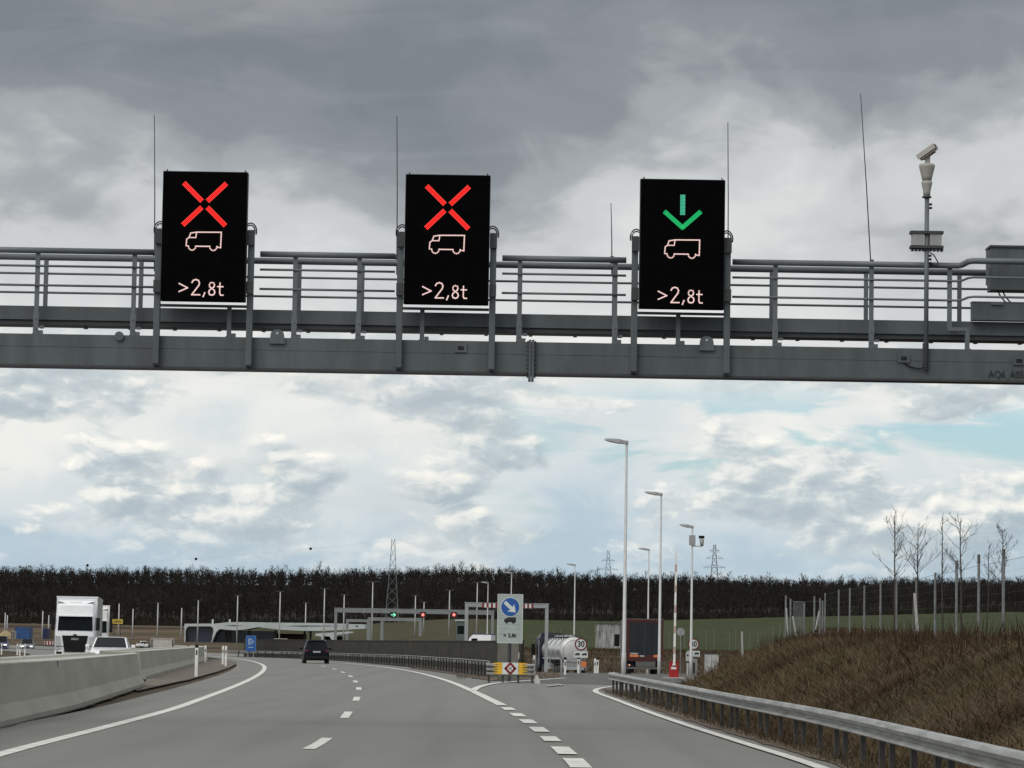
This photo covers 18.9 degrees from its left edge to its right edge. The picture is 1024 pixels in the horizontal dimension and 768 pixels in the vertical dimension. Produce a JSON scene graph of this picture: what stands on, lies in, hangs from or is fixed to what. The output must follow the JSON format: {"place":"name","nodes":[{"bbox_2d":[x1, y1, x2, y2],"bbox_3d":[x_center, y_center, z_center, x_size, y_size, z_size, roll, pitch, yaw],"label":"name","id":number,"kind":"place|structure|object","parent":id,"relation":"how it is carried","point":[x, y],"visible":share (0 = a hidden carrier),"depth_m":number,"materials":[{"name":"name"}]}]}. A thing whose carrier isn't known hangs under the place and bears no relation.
{"place":"outdoors","nodes":[
{"label":"outdoors","id":0,"kind":"place"},
{"bbox_2d":[414,668,560,679],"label":"gore dirt","id":1,"kind":"structure","parent":0,"point":[536,673],"depth_m":148.94,"materials":[{"name":"soil"}]},
{"bbox_2d":[0,582,1023,765],"bbox_3d":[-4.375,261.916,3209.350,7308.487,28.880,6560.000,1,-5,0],"label":"ground","id":2,"kind":"structure","parent":0,"point":[706,633],"depth_m":599.62,"materials":[{"name":"plant"}]},
{"bbox_2d":[0,630,10,638],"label":"sand heap","id":3,"kind":"object","parent":2,"relation":"on","point":[6,633],"visible":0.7,"depth_m":656.54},
{"bbox_2d":[11,631,16,638],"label":"container","id":4,"kind":"object","parent":2,"relation":"on","point":[13,634],"visible":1,"depth_m":632.77,"materials":[{"name":"metal"}]},
{"bbox_2d":[15,627,32,638],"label":"container","id":5,"kind":"object","parent":2,"relation":"on","point":[24,633],"visible":0.95,"depth_m":637.76,"materials":[{"name":"metal"}]},
{"bbox_2d":[0,648,54,655],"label":"opposite carriageway","id":6,"kind":"structure","parent":2,"relation":"on","point":[38,652],"depth_m":327.92,"materials":[{"name":"asphalt"}]},
{"bbox_2d":[0,636,9,648],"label":"car","id":7,"kind":"object","parent":6,"relation":"on","point":[4,641],"visible":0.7,"depth_m":377.71,"materials":[{"name":"blue paint"}]},
{"bbox_2d":[19,639,35,648],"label":"car","id":8,"kind":"object","parent":6,"relation":"on","point":[29,643],"visible":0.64,"depth_m":392.68,"materials":[{"name":"silver metal"}]},
{"bbox_2d":[0,652,144,726],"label":"median barrier","id":9,"kind":"object","parent":6,"relation":"on","point":[34,686],"visible":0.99,"depth_m":61.99,"materials":[{"name":"concrete"}]},
{"bbox_2d":[51,596,102,653],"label":"truck","id":10,"kind":"object","parent":6,"relation":"on","point":[77,627],"visible":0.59,"depth_m":190.54,"materials":[{"name":"white paint"}]},
{"bbox_2d":[102,605,112,636],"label":"truck","id":11,"kind":"object","parent":6,"relation":"on","point":[106,628],"visible":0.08,"depth_m":234.65,"materials":[{"name":"white paint"}]},
{"bbox_2d":[85,637,134,653],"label":"car","id":12,"kind":"object","parent":6,"relation":"on","point":[106,643],"visible":0.26,"depth_m":138.82,"materials":[{"name":"white paint"}]},
{"bbox_2d":[99,645,207,678],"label":"median barrier","id":13,"kind":"object","parent":6,"relation":"on","point":[152,662],"visible":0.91,"depth_m":138.76,"materials":[{"name":"concrete"}]},
{"bbox_2d":[41,628,49,638],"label":"container","id":14,"kind":"object","parent":2,"relation":"on","point":[46,633],"visible":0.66,"depth_m":647.74,"materials":[{"name":"metal"}]},
{"bbox_2d":[112,619,122,636],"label":"yellow board","id":15,"kind":"object","parent":2,"relation":"on","point":[117,621],"visible":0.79,"depth_m":687.83,"materials":[{"name":"metal"}]},
{"bbox_2d":[136,641,150,647],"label":"car","id":16,"kind":"object","parent":2,"relation":"on","point":[142,644],"visible":0.79,"depth_m":452.46,"materials":[{"name":"white paint"}]},
{"bbox_2d":[154,602,161,637],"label":"floodlight mast","id":17,"kind":"object","parent":2,"relation":"on","point":[157,618],"visible":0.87,"depth_m":637.97,"materials":[{"name":"metal"}]},
{"bbox_2d":[150,638,174,647],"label":"container","id":18,"kind":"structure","parent":2,"relation":"on","point":[161,642],"depth_m":428.40,"materials":[{"name":"metal"}]},
{"bbox_2d":[180,608,181,640],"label":"floodlight mast","id":19,"kind":"object","parent":2,"relation":"on","point":[181,627],"visible":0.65,"depth_m":687.61,"materials":[{"name":"metal"}]},
{"bbox_2d":[195,600,201,642],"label":"floodlight mast","id":20,"kind":"object","parent":2,"relation":"on","point":[197,618],"visible":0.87,"depth_m":608.14,"materials":[{"name":"metal"}]},
{"bbox_2d":[234,595,241,643],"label":"floodlight mast","id":21,"kind":"object","parent":2,"relation":"on","point":[237,620],"visible":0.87,"depth_m":588.08,"materials":[{"name":"metal"}]},
{"bbox_2d":[246,636,255,657],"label":"information sign","id":22,"kind":"object","parent":2,"relation":"on","point":[250,643],"visible":0.91,"depth_m":274.98,"materials":[{"name":"metal"}]},
{"bbox_2d":[184,619,366,642],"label":"station building","id":23,"kind":"structure","parent":2,"relation":"on","point":[216,632],"depth_m":637.70,"materials":[{"name":"metal"}]},
{"bbox_2d":[276,591,284,637],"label":"floodlight mast","id":24,"kind":"object","parent":2,"relation":"on","point":[279,611],"visible":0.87,"depth_m":558.42,"materials":[{"name":"metal"}]},
{"bbox_2d":[320,588,328,639],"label":"floodlight mast","id":25,"kind":"object","parent":2,"relation":"on","point":[324,612],"visible":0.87,"depth_m":518.44,"materials":[{"name":"metal"}]},
{"bbox_2d":[315,631,353,639],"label":"canopy","id":26,"kind":"object","parent":2,"relation":"on","point":[328,636],"visible":0.6,"depth_m":588.02,"materials":[{"name":"metal"}]},
{"bbox_2d":[340,594,347,639],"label":"floodlight mast","id":27,"kind":"object","parent":2,"relation":"on","point":[343,614],"visible":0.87,"depth_m":583.23,"materials":[{"name":"metal"}]},
{"bbox_2d":[346,619,367,639],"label":"portal gantry","id":28,"kind":"object","parent":2,"relation":"on","point":[354,620],"visible":0.52,"depth_m":598.19,"materials":[{"name":"metal"}]},
{"bbox_2d":[368,581,377,639],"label":"floodlight mast","id":29,"kind":"object","parent":2,"relation":"on","point":[372,613],"visible":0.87,"depth_m":453.62,"materials":[{"name":"metal"}]},
{"bbox_2d":[244,639,524,680],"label":"noise wall","id":30,"kind":"structure","parent":2,"relation":"on","point":[493,651],"depth_m":214.04,"materials":[{"name":"concrete"}]},
{"bbox_2d":[241,656,534,676],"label":"bend verge","id":31,"kind":"structure","parent":2,"relation":"on","point":[435,668],"depth_m":188.70,"materials":[{"name":"soil"}]},
{"bbox_2d":[224,650,489,675],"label":"guardrail","id":32,"kind":"object","parent":31,"relation":"on","point":[459,661],"visible":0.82,"depth_m":193.34,"materials":[{"name":"metal"}]},
{"bbox_2d":[384,540,401,623],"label":"power pylon","id":33,"kind":"object","parent":2,"relation":"on","point":[392,581],"visible":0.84,"depth_m":873.25,"materials":[{"name":"metal"}]},
{"bbox_2d":[367,617,421,639],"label":"portal gantry","id":34,"kind":"object","parent":2,"relation":"on","point":[382,619],"visible":0.89,"depth_m":558.33,"materials":[{"name":"metal"}]},
{"bbox_2d":[334,608,493,639],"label":"portal gantry","id":35,"kind":"object","parent":2,"relation":"on","point":[406,611],"visible":0.92,"depth_m":438.80,"materials":[{"name":"metal"}]},
{"bbox_2d":[411,595,419,636],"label":"floodlight mast","id":36,"kind":"object","parent":2,"relation":"on","point":[415,617],"visible":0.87,"depth_m":558.26,"materials":[{"name":"metal"}]},
{"bbox_2d":[0,645,842,767],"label":"carriageway","id":37,"kind":"structure","parent":2,"relation":"on","point":[280,712],"depth_m":51.01,"materials":[{"name":"asphalt"}]},
{"bbox_2d":[0,686,142,727],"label":"barrier base","id":38,"kind":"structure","parent":37,"relation":"on","point":[68,710],"depth_m":60.19,"materials":[{"name":"concrete"}]},
{"bbox_2d":[0,647,266,756],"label":"edge line","id":39,"kind":"object","parent":37,"relation":"on","point":[35,744],"visible":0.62,"depth_m":52.79,"materials":[{"name":"paint"}]},
{"bbox_2d":[137,662,235,690],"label":"gravel rim","id":40,"kind":"object","parent":37,"relation":"on","point":[182,680],"visible":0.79,"depth_m":108.37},
{"bbox_2d":[142,659,234,688],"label":"median gravel","id":41,"kind":"structure","parent":40,"relation":"on","point":[204,668],"depth_m":136.14,"materials":[{"name":"gravel"}]},
{"bbox_2d":[195,644,197,677],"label":"delineator post","id":42,"kind":"object","parent":41,"relation":"on","point":[196,660],"visible":0.74,"depth_m":122.55,"materials":[{"name":"white paint"}]},
{"bbox_2d":[225,646,226,665],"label":"delineator post","id":43,"kind":"object","parent":41,"relation":"on","point":[225,655],"visible":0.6,"depth_m":176.24,"materials":[{"name":"white paint"}]},
{"bbox_2d":[300,640,330,663],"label":"car","id":44,"kind":"object","parent":37,"relation":"on","point":[316,650],"visible":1,"depth_m":211.18,"materials":[{"name":"black paint"}]},
{"bbox_2d":[303,666,361,748],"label":"lane line","id":45,"kind":"object","parent":37,"relation":"on","point":[318,743],"visible":0.98,"depth_m":45.41,"materials":[{"name":"paint"}]},
{"bbox_2d":[346,663,558,704],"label":"nose line","id":46,"kind":"object","parent":37,"relation":"on","point":[484,696],"visible":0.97,"depth_m":105.40,"materials":[{"name":"paint"}]},
{"bbox_2d":[501,707,591,767],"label":"exit block line","id":47,"kind":"object","parent":37,"relation":"on","point":[576,762],"visible":1,"depth_m":43.27,"materials":[{"name":"paint"}]},
{"bbox_2d":[593,685,828,767],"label":"edge line","id":48,"kind":"object","parent":37,"relation":"on","point":[809,763],"visible":0.94,"depth_m":49.92,"materials":[{"name":"paint"}]},
{"bbox_2d":[445,590,453,635],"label":"floodlight mast","id":49,"kind":"object","parent":2,"relation":"on","point":[449,614],"visible":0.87,"depth_m":503.45,"materials":[{"name":"metal"}]},
{"bbox_2d":[455,620,464,640],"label":"shelter","id":50,"kind":"object","parent":2,"relation":"on","point":[460,629],"visible":0.69,"depth_m":418.82,"materials":[{"name":"metal"}]},
{"bbox_2d":[457,626,463,633],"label":"window","id":51,"kind":"structure","parent":50,"relation":"in","point":[460,629],"depth_m":418.87,"materials":[{"name":"black glass"}]},
{"bbox_2d":[472,582,481,633],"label":"floodlight mast","id":52,"kind":"object","parent":2,"relation":"on","point":[477,601],"visible":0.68,"depth_m":453.85,"materials":[{"name":"metal"}]},
{"bbox_2d":[468,634,494,640],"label":"van","id":53,"kind":"object","parent":2,"relation":"on","point":[482,637],"visible":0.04,"depth_m":327.95,"materials":[{"name":"white paint"}]},
{"bbox_2d":[482,582,488,633],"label":"street lamp","id":54,"kind":"object","parent":2,"relation":"on","point":[487,608],"visible":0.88,"depth_m":438.75,"materials":[{"name":"metal"}]},
{"bbox_2d":[464,602,548,671],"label":"height gauge","id":55,"kind":"object","parent":2,"relation":"on","point":[495,605],"visible":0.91,"depth_m":269.28,"materials":[{"name":"metal"}]},
{"bbox_2d":[497,593,522,681],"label":"direction sign","id":56,"kind":"object","parent":2,"relation":"on","point":[510,619],"visible":1,"depth_m":121.64,"materials":[{"name":"metal"}]},
{"bbox_2d":[0,247,1023,384],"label":"sign gantry","id":57,"kind":"object","parent":2,"relation":"on","point":[278,352],"visible":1,"depth_m":50.40,"materials":[{"name":"metal"}]},
{"bbox_2d":[153,115,154,270],"bbox_3d":[-5.988,-3.205,51.543,0.112,2.651,0.085,1,-5,0],"label":"lightning rod","id":58,"kind":"object","parent":57,"relation":"attached to","point":[154,184],"visible":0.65,"depth_m":51.57,"materials":[{"name":"metal"}]},
{"bbox_2d":[152,169,256,366],"bbox_3d":[-5.030,-1.903,50.154,1.697,3.206,0.294,1,-5,0],"label":"lane signal","id":59,"kind":"object","parent":57,"relation":"attached to","point":[204,237],"visible":1,"depth_m":50.07,"materials":[{"name":"metal"}]},
{"bbox_2d":[395,146,397,274],"bbox_3d":[-1.920,-3.170,51.545,0.088,2.695,0.085,1,-5,0],"label":"lightning rod","id":60,"kind":"object","parent":57,"relation":"attached to","point":[397,211],"visible":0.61,"depth_m":51.52,"materials":[{"name":"metal"}]},
{"bbox_2d":[395,172,498,370],"bbox_3d":[-1.068,-1.844,50.154,1.697,3.221,0.294,1,-5,0],"label":"lane signal","id":61,"kind":"object","parent":57,"relation":"attached to","point":[446,243],"visible":1,"depth_m":50.07,"materials":[{"name":"metal"}]},
{"bbox_2d":[610,209,613,273],"bbox_3d":[1.679,-2.419,51.487,0.066,1.247,0.085,1,-5,0],"label":"lightning rod","id":62,"kind":"object","parent":57,"relation":"attached to","point":[611,237],"visible":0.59,"depth_m":51.50,"materials":[{"name":"metal"}]},
{"bbox_2d":[630,177,732,374],"bbox_3d":[2.766,-1.774,50.154,1.697,3.209,0.294,1,-5,0],"label":"lane signal","id":63,"kind":"object","parent":57,"relation":"attached to","point":[681,244],"visible":1,"depth_m":50.07,"materials":[{"name":"metal"}]},
{"bbox_2d":[727,158,728,237],"bbox_3d":[3.636,-3.119,51.549,0.060,2.594,0.085,1,-5,0],"label":"lightning rod","id":64,"kind":"object","parent":57,"relation":"attached to","point":[728,198],"visible":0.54,"depth_m":51.55,"materials":[{"name":"metal"}]},
{"bbox_2d":[860,94,873,260],"bbox_3d":[5.958,-3.316,51.566,0.245,3.158,0.066,0,-5,6],"label":"lightning rod","id":65,"kind":"object","parent":57,"relation":"attached to","point":[866,186],"visible":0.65,"depth_m":51.57,"materials":[{"name":"metal"}]},
{"bbox_2d":[903,144,943,370],"bbox_3d":[6.740,-2.080,50.293,0.636,3.722,0.320,1,-5,0],"label":"camera mast","id":66,"kind":"object","parent":57,"relation":"attached to","point":[926,241],"visible":1,"depth_m":50.29,"materials":[{"name":"metal"}]},
{"bbox_2d":[970,301,1023,321],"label":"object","id":67,"kind":"object","parent":57,"relation":"attached to","point":[997,311],"visible":1,"depth_m":50.44,"materials":[{"name":"paint"}]},
{"bbox_2d":[985,245,1023,301],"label":"control cabinet","id":68,"kind":"object","parent":57,"relation":"attached to","point":[999,286],"visible":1,"depth_m":50.61,"materials":[{"name":"metal"}]},
{"bbox_2d":[0,561,1023,625],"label":"forest","id":69,"kind":"object","parent":2,"relation":"on","point":[754,594],"visible":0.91,"depth_m":972.17,"materials":[{"name":"plant"}]},
{"bbox_2d":[486,662,539,683],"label":"crash barrier","id":70,"kind":"object","parent":2,"relation":"on","point":[503,669],"visible":0.94,"depth_m":118.42,"materials":[{"name":"metal"}]},
{"bbox_2d":[560,658,562,673],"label":"steel post","id":71,"kind":"object","parent":2,"relation":"on","point":[561,665],"visible":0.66,"depth_m":159.30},
{"bbox_2d":[567,563,575,636],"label":"street lamp","id":72,"kind":"object","parent":2,"relation":"on","point":[574,598],"visible":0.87,"depth_m":351.13,"materials":[{"name":"metal"}]},
{"bbox_2d":[574,638,587,673],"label":"speed sign","id":73,"kind":"object","parent":2,"relation":"on","point":[580,644],"visible":0.99,"depth_m":162.39,"materials":[{"name":"metal"}]},
{"bbox_2d":[504,671,697,684],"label":"exit road resurfaced","id":74,"kind":"structure","parent":2,"relation":"on","point":[586,678],"depth_m":140.22,"materials":[{"name":"asphalt"}]},
{"bbox_2d":[531,633,586,672],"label":"tanker truck","id":75,"kind":"object","parent":74,"relation":"on","point":[560,645],"visible":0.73,"depth_m":285.37,"materials":[{"name":"metal"}]},
{"bbox_2d":[614,618,663,673],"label":"truck","id":76,"kind":"object","parent":74,"relation":"on","point":[641,643],"visible":0.51,"depth_m":212.30,"materials":[{"name":"red paint"}]},
{"bbox_2d":[686,652,696,674],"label":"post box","id":77,"kind":"object","parent":74,"relation":"on","point":[694,664],"visible":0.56,"depth_m":217.11,"materials":[{"name":"white paint"}]},
{"bbox_2d":[595,622,620,648],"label":"shed","id":78,"kind":"structure","parent":2,"relation":"on","point":[604,634],"depth_m":390.69,"materials":[{"name":"metal"}]},
{"bbox_2d":[601,550,617,575],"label":"power pylon","id":79,"kind":"object","parent":2,"relation":"on","point":[610,569],"visible":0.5,"depth_m":1477.76,"materials":[{"name":"metal"}]},
{"bbox_2d":[605,438,628,674],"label":"street lamp","id":80,"kind":"object","parent":2,"relation":"on","point":[623,662],"visible":0.96,"depth_m":137.78,"materials":[{"name":"metal"}]},
{"bbox_2d":[638,548,649,673],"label":"street lamp","id":81,"kind":"object","parent":2,"relation":"on","point":[648,550],"visible":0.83,"depth_m":291.38,"materials":[{"name":"metal"}]},
{"bbox_2d":[645,491,662,673],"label":"street lamp","id":82,"kind":"object","parent":2,"relation":"on","point":[659,617],"visible":0.98,"depth_m":183.60,"materials":[{"name":"metal"}]},
{"bbox_2d":[663,551,684,678],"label":"barrier gate","id":83,"kind":"structure","parent":2,"relation":"on","point":[673,668],"depth_m":147.40,"materials":[{"name":"metal"}]},
{"bbox_2d":[567,627,784,650],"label":"field fence","id":84,"kind":"object","parent":2,"relation":"on","point":[735,637],"visible":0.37,"depth_m":390.00,"materials":[{"name":"metal"}]},
{"bbox_2d":[677,628,684,669],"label":"speed sign","id":85,"kind":"object","parent":2,"relation":"on","point":[680,632],"visible":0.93,"depth_m":289.04,"materials":[{"name":"metal"}]},
{"bbox_2d":[679,524,703,674],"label":"street lamp","id":86,"kind":"object","parent":2,"relation":"on","point":[692,538],"visible":0.96,"depth_m":199.60,"materials":[{"name":"metal"}]},
{"bbox_2d":[687,638,699,658],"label":"speed sign","id":87,"kind":"object","parent":2,"relation":"on","point":[695,644],"visible":0.77,"depth_m":221.19,"materials":[{"name":"metal"}]},
{"bbox_2d":[704,653,718,671],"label":"utility box","id":88,"kind":"object","parent":2,"relation":"on","point":[711,656],"visible":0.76,"depth_m":185.28,"materials":[{"name":"metal"}]},
{"bbox_2d":[706,544,724,581],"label":"power pylon","id":89,"kind":"object","parent":2,"relation":"on","point":[716,561],"visible":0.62,"depth_m":1398.11,"materials":[{"name":"metal"}]},
{"bbox_2d":[741,631,743,655],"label":"leaning stake","id":90,"kind":"object","parent":2,"relation":"on","point":[742,642],"visible":0.35,"depth_m":204.25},
{"bbox_2d":[601,688,908,767],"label":"verge","id":91,"kind":"structure","parent":2,"relation":"on","point":[705,723],"depth_m":53.99,"materials":[{"name":"soil"}]},
{"bbox_2d":[785,596,823,637],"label":"fence gate","id":92,"kind":"structure","parent":2,"relation":"on","point":[803,623],"depth_m":235.33,"materials":[{"name":"metal"}]},
{"bbox_2d":[608,672,1023,767],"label":"guardrail","id":93,"kind":"object","parent":2,"relation":"on","point":[951,749],"visible":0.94,"depth_m":39.70,"materials":[{"name":"metal"}]},
{"bbox_2d":[752,613,1023,668],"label":"dead stalks","id":94,"kind":"object","parent":2,"relation":"on","point":[915,637],"visible":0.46,"depth_m":74.53,"materials":[{"name":"plant"}]},
{"bbox_2d":[871,508,914,634],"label":"bare tree","id":95,"kind":"object","parent":2,"relation":"on","point":[895,580],"visible":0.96,"depth_m":149.79,"materials":[{"name":"brown plant"}]},
{"bbox_2d":[912,597,913,631],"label":"leaning stake","id":96,"kind":"object","parent":2,"relation":"on","point":[913,616],"visible":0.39,"depth_m":98.72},
{"bbox_2d":[913,593,918,633],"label":"leaning stake","id":97,"kind":"object","parent":2,"relation":"on","point":[915,610],"visible":0.58,"depth_m":97.72,"materials":[{"name":"wood"}]},
{"bbox_2d":[893,517,950,609],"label":"bare tree","id":98,"kind":"object","parent":2,"relation":"on","point":[917,564],"visible":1,"depth_m":144.83,"materials":[{"name":"brown plant"}]},
{"bbox_2d":[824,549,1023,636],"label":"wire fence","id":99,"kind":"object","parent":2,"relation":"on","point":[978,589],"visible":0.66,"depth_m":130.81,"materials":[{"name":"metal"}]},
{"bbox_2d":[937,513,949,632],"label":"bare tree","id":100,"kind":"object","parent":2,"relation":"on","point":[942,563],"visible":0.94,"depth_m":139.77,"materials":[{"name":"brown plant"}]},
{"bbox_2d":[939,513,981,630],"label":"bare tree","id":101,"kind":"object","parent":2,"relation":"on","point":[960,569],"visible":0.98,"depth_m":137.89,"materials":[{"name":"brown plant"}]},
{"bbox_2d":[973,540,1001,636],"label":"bare tree","id":102,"kind":"object","parent":2,"relation":"on","point":[988,569],"visible":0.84,"depth_m":149.70,"materials":[{"name":"brown plant"}]},
{"bbox_2d":[984,521,1017,582],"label":"bare tree","id":103,"kind":"object","parent":2,"relation":"on","point":[1000,551],"visible":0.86,"depth_m":134.88,"materials":[{"name":"brown plant"}]},
{"bbox_2d":[0,0,1023,590],"label":"sky","id":104,"kind":"structure","parent":0,"point":[566,105],"materials":[{"name":"grey"}]},
{"bbox_2d":[490,679,691,695],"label":"exit road","id":105,"kind":"structure","parent":0,"point":[558,690],"depth_m":101.68,"materials":[{"name":"asphalt"}]},
{"bbox_2d":[455,627,975,767],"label":"scrub grass","id":106,"kind":"structure","parent":0,"point":[610,650],"depth_m":59.06,"materials":[{"name":"plant"}]},
{"bbox_2d":[638,628,1023,767],"bbox_3d":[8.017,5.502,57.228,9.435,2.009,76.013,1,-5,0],"label":"matted grass","id":107,"kind":"structure","parent":0,"point":[976,719],"depth_m":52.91,"materials":[{"name":"plant"}]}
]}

